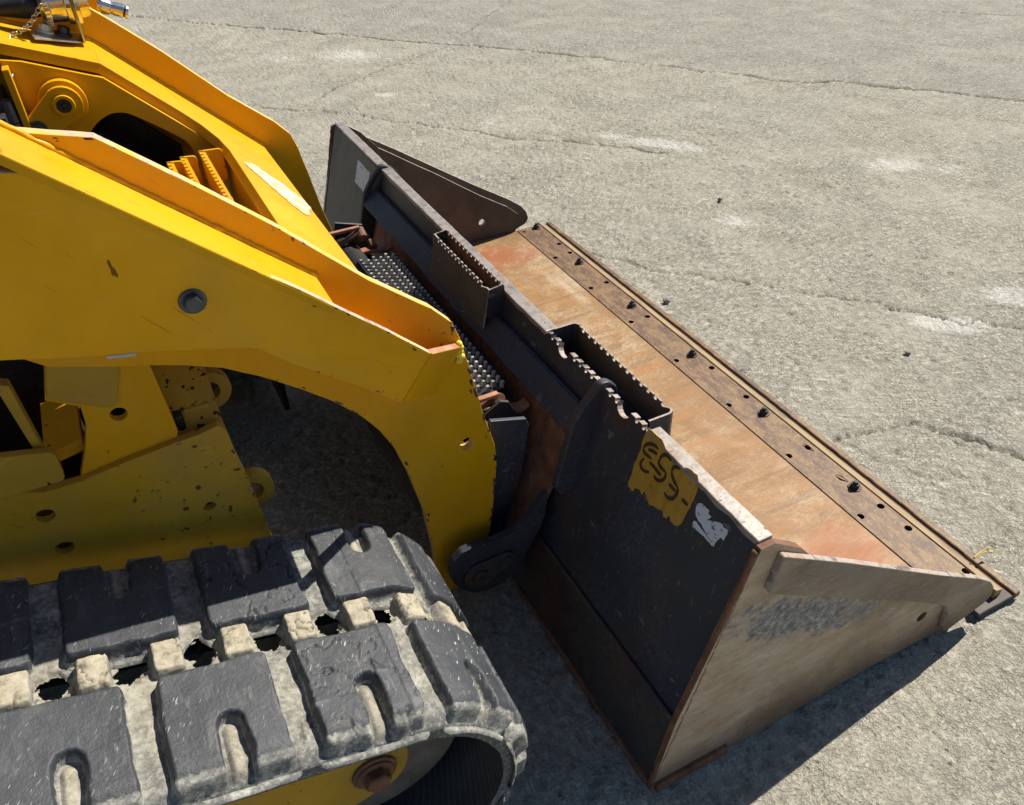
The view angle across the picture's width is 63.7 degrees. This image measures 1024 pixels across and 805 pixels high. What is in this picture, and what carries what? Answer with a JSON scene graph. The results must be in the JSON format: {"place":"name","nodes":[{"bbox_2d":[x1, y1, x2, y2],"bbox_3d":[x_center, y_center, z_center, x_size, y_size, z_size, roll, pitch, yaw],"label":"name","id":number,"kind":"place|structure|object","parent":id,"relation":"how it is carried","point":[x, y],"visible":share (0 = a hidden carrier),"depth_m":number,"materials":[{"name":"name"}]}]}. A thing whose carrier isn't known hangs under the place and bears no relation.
{"place":"outdoors","nodes":[
{"label":"outdoors","id":0,"kind":"place"},
{"bbox_2d":[35,0,1023,804],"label":"concrete yard","id":1,"kind":"structure","parent":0,"point":[841,248],"depth_m":3.11,"materials":[{"name":"grey concrete"}]},
{"bbox_2d":[0,0,548,804],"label":"track loader","id":2,"kind":"object","parent":1,"relation":"on","point":[162,292],"visible":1,"depth_m":1.19,"materials":[{"name":"yellow paint"}]},
{"bbox_2d":[663,298,669,302],"bbox_3d":[0.512,-0.338,2.730,0.023,0.015,0.025,-5,38,-3],"label":"pebble","id":3,"kind":"object","parent":1,"relation":"on","point":[666,300],"visible":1,"depth_m":2.72,"materials":[{"name":"grey stone"}]},
{"bbox_2d":[323,121,1019,791],"bbox_3d":[0.178,-0.198,2.153,0.956,0.625,2.044,-19,41,-20],"label":"loader bucket","id":4,"kind":"object","parent":1,"relation":"on","point":[711,567],"visible":0.94,"depth_m":1.59,"materials":[{"name":"black paint"}]},
{"bbox_2d":[973,547,1001,558],"bbox_3d":[1.034,0.327,1.796,0.077,0.023,0.014,-13,39,-13],"label":"straw stalk","id":5,"kind":"object","parent":1,"relation":"on","point":[983,551],"visible":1,"depth_m":1.79,"materials":[{"name":"beige plant"}]}
]}

